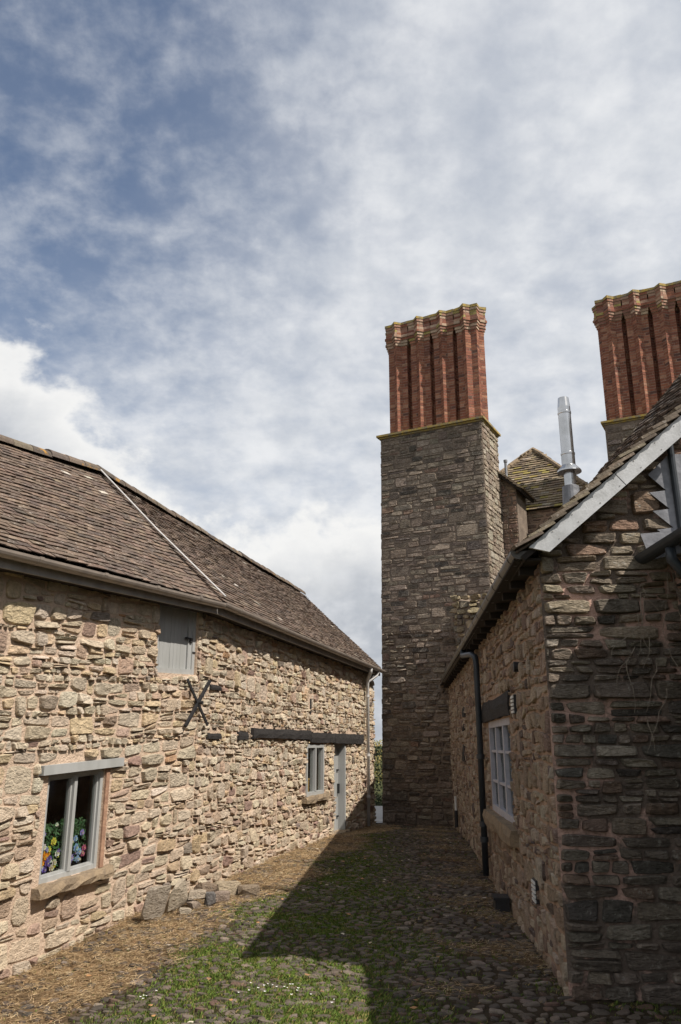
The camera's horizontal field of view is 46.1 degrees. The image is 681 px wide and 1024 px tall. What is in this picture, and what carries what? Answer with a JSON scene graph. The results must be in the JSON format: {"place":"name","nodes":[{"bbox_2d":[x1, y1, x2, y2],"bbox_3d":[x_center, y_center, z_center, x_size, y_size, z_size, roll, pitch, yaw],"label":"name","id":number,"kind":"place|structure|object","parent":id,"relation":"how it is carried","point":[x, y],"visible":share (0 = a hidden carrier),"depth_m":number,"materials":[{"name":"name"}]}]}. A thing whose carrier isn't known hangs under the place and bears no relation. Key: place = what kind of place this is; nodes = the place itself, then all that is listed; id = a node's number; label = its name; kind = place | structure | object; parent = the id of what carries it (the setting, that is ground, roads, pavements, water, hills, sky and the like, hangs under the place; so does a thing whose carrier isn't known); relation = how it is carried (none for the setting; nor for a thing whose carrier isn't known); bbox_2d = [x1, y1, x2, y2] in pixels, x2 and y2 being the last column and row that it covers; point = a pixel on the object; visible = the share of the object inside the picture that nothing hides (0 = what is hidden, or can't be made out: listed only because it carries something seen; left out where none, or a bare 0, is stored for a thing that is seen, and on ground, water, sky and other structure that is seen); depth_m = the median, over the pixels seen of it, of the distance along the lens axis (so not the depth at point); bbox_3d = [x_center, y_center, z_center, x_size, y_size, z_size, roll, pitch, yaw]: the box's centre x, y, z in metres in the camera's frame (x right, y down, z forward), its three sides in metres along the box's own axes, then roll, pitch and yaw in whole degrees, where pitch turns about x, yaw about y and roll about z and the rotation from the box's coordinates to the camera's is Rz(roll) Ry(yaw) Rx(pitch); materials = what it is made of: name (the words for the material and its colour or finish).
{"place":"outdoors","nodes":[
{"label":"outdoors","id":0,"kind":"place"},
{"bbox_2d":[0,746,680,1023],"bbox_3d":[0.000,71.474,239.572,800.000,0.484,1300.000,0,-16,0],"label":"ground","id":1,"kind":"structure","parent":0,"point":[495,1009],"depth_m":6.35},
{"bbox_2d":[140,885,171,919],"bbox_3d":[-1.792,3.807,7.758,0.165,0.331,0.338,-6,-17,19],"label":"loose stone","id":2,"kind":"object","parent":1,"relation":"on","point":[155,903],"visible":0.98,"depth_m":7.71,"materials":[{"name":"grey stone"}]},
{"bbox_2d":[164,878,187,913],"bbox_3d":[-1.660,3.894,8.103,0.149,0.325,0.360,-7,-18,24],"label":"loose stone","id":3,"kind":"object","parent":1,"relation":"on","point":[178,897],"visible":0.98,"depth_m":8.05,"materials":[{"name":"beige stone"}]},
{"bbox_2d":[179,907,190,914],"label":"loose stone","id":4,"kind":"object","parent":1,"relation":"on","point":[184,910],"visible":0.81,"depth_m":7.95,"materials":[{"name":"beige stone"}]},
{"bbox_2d":[0,434,384,984],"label":"stone barn","id":5,"kind":"structure","parent":1,"relation":"on","point":[181,697],"depth_m":8.84,"materials":[{"name":"stone"}]},
{"bbox_2d":[41,822,59,874],"bbox_3d":[-2.679,2.994,7.119,0.226,0.434,0.356,-6,-17,19],"label":"flower arrangement","id":6,"kind":"object","parent":5,"relation":"in","point":[47,867],"visible":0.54,"depth_m":7.14,"materials":[{"name":"multicoloured plant"}]},
{"bbox_2d":[49,817,86,868],"bbox_3d":[-2.548,3.083,7.472,0.224,0.426,0.354,-6,-17,19],"label":"flower arrangement","id":7,"kind":"object","parent":5,"relation":"in","point":[75,860],"visible":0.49,"depth_m":7.45,"materials":[{"name":"blue plant"}]},
{"bbox_2d":[30,758,124,899],"bbox_3d":[-2.422,2.847,7.325,0.217,1.125,1.180,-6,-17,19],"label":"window","id":8,"kind":"structure","parent":5,"relation":"in","point":[88,871],"depth_m":7.33,"materials":[{"name":"grey paint"}]},
{"bbox_2d":[301,744,329,803],"bbox_3d":[-0.452,4.516,13.839,0.202,0.951,1.447,-4,-17,14],"label":"window","id":9,"kind":"structure","parent":5,"relation":"in","point":[314,795],"depth_m":13.87,"materials":[{"name":"grey paint"}]},
{"bbox_2d":[334,744,350,835],"bbox_3d":[-0.053,5.348,15.325,0.332,1.720,0.927,-4,-17,14],"label":"door","id":10,"kind":"structure","parent":5,"relation":"in","point":[340,749],"depth_m":15.61,"materials":[{"name":"grey paint"}]},
{"bbox_2d":[186,900,202,909],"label":"loose stone","id":11,"kind":"object","parent":1,"relation":"on","point":[193,904],"visible":0.86,"depth_m":8.18,"materials":[{"name":"grey stone"}]},
{"bbox_2d":[188,889,205,899],"bbox_3d":[-1.497,3.974,8.296,0.207,0.094,0.138,8,-18,-25],"label":"loose stone","id":12,"kind":"object","parent":11,"relation":"on","point":[196,894],"visible":0.98,"depth_m":8.25,"materials":[{"name":"beige stone"}]},
{"bbox_2d":[194,882,217,898],"bbox_3d":[-1.483,4.138,8.737,0.164,0.189,0.258,-12,-20,35],"label":"loose stone","id":13,"kind":"object","parent":1,"relation":"on","point":[208,886],"visible":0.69,"depth_m":8.68,"materials":[{"name":"beige stone"}]},
{"bbox_2d":[204,891,215,906],"bbox_3d":[-1.358,4.040,8.324,0.119,0.149,0.110,3,-17,-11],"label":"loose stone","id":14,"kind":"object","parent":1,"relation":"on","point":[210,899],"visible":0.95,"depth_m":8.29,"materials":[{"name":"grey stone"}]},
{"bbox_2d":[215,890,229,903],"bbox_3d":[-1.269,4.089,8.475,0.131,0.137,0.191,-15,-22,41],"label":"loose stone","id":15,"kind":"object","parent":1,"relation":"on","point":[221,896],"visible":0.74,"depth_m":8.43,"materials":[{"name":"beige stone"}]},
{"bbox_2d":[214,881,240,896],"bbox_3d":[-1.266,4.211,8.940,0.387,0.164,0.208,16,-22,-43],"label":"loose stone","id":16,"kind":"object","parent":1,"relation":"on","point":[231,887],"visible":0.56,"depth_m":8.87,"materials":[{"name":"beige stone"}]},
{"bbox_2d":[140,982,334,1002],"bbox_3d":[-0.674,3.253,5.345,1.468,0.208,0.295,-6,-17,21],"label":"daisy patch","id":17,"kind":"object","parent":1,"relation":"on","point":[248,989],"visible":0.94,"depth_m":5.30,"materials":[{"name":"white plant"}]},
{"bbox_2d":[238,884,259,896],"bbox_3d":[-1.021,4.219,8.897,0.257,0.124,0.170,5,-17,-18],"label":"loose stone","id":18,"kind":"object","parent":1,"relation":"on","point":[251,890],"visible":0.85,"depth_m":8.84,"materials":[{"name":"beige stone"}]},
{"bbox_2d":[0,824,553,1023],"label":"dry grass","id":19,"kind":"structure","parent":1,"relation":"on","point":[349,848],"depth_m":7.12,"materials":[{"name":"brown plant"}]},
{"bbox_2d":[50,838,538,1023],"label":"leaf litter","id":20,"kind":"object","parent":1,"relation":"on","point":[413,1007],"visible":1,"depth_m":7.14,"materials":[{"name":"brown plant"}]},
{"bbox_2d":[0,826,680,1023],"bbox_3d":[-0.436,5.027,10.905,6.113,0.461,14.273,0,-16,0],"label":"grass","id":21,"kind":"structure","parent":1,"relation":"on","point":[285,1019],"depth_m":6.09,"materials":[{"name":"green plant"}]},
{"bbox_2d":[374,746,382,805],"bbox_3d":[2.242,8.675,26.215,4.076,1.973,1.336,0,-16,0],"label":"hedge","id":22,"kind":"object","parent":1,"relation":"on","point":[378,799],"visible":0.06,"depth_m":25.94,"materials":[{"name":"green plant"}]},
{"bbox_2d":[374,739,382,782],"bbox_3d":[1.854,9.543,30.549,3.462,1.723,2.149,0,-16,0],"label":"garden shrub","id":23,"kind":"object","parent":1,"relation":"on","point":[376,744],"visible":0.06,"depth_m":30.30,"materials":[{"name":"green plant"}]},
{"bbox_2d":[376,303,504,826],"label":"chimney tower","id":24,"kind":"structure","parent":1,"relation":"on","point":[442,551],"depth_m":19.51,"materials":[{"name":"stone"}]},
{"bbox_2d":[491,893,509,912],"bbox_3d":[1.610,3.939,8.028,0.157,0.155,0.240,-1,-16,4],"label":"gully box","id":25,"kind":"object","parent":1,"relation":"on","point":[501,902],"visible":0.86,"depth_m":7.94,"materials":[{"name":"black metal"}]},
{"bbox_2d":[497,447,587,559],"bbox_3d":[5.460,2.775,21.948,4.739,10.118,5.980,-8,-18,27],"label":"stair turret","id":26,"kind":"object","parent":1,"relation":"on","point":[532,482],"visible":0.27,"depth_m":21.06,"materials":[{"name":"stone"}]},
{"bbox_2d":[440,374,680,1004],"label":"stone cottage","id":27,"kind":"structure","parent":1,"relation":"on","point":[566,793],"depth_m":5.83,"materials":[{"name":"brown stone"}]},
{"bbox_2d":[488,717,514,822],"bbox_3d":[1.804,2.813,8.785,0.090,1.020,2.157,-1,-16,4],"label":"window","id":28,"kind":"structure","parent":27,"relation":"in","point":[499,740],"depth_m":9.00,"materials":[{"name":"blue paint"}]},
{"bbox_2d":[611,570,680,751],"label":"dry creeper","id":29,"kind":"object","parent":27,"relation":"attached to","point":[649,650],"visible":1,"depth_m":5.71,"materials":[{"name":"brown plant"}]},
{"bbox_2d":[634,527,680,645],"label":"lean to","id":30,"kind":"object","parent":27,"relation":"attached to","point":[667,544],"visible":1,"depth_m":5.46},
{"bbox_2d":[0,0,680,744],"label":"sky","id":31,"kind":"structure","parent":0,"point":[216,216],"materials":[{"name":"blue"}]},
{"bbox_2d":[374,806,382,822],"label":"path","id":32,"kind":"structure","parent":0,"point":[379,814],"depth_m":22.05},
{"bbox_2d":[592,280,680,460],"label":"chimney stack","id":33,"kind":"object","parent":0,"point":[639,334],"visible":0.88,"depth_m":20.56,"materials":[{"name":"brick"}]}
]}

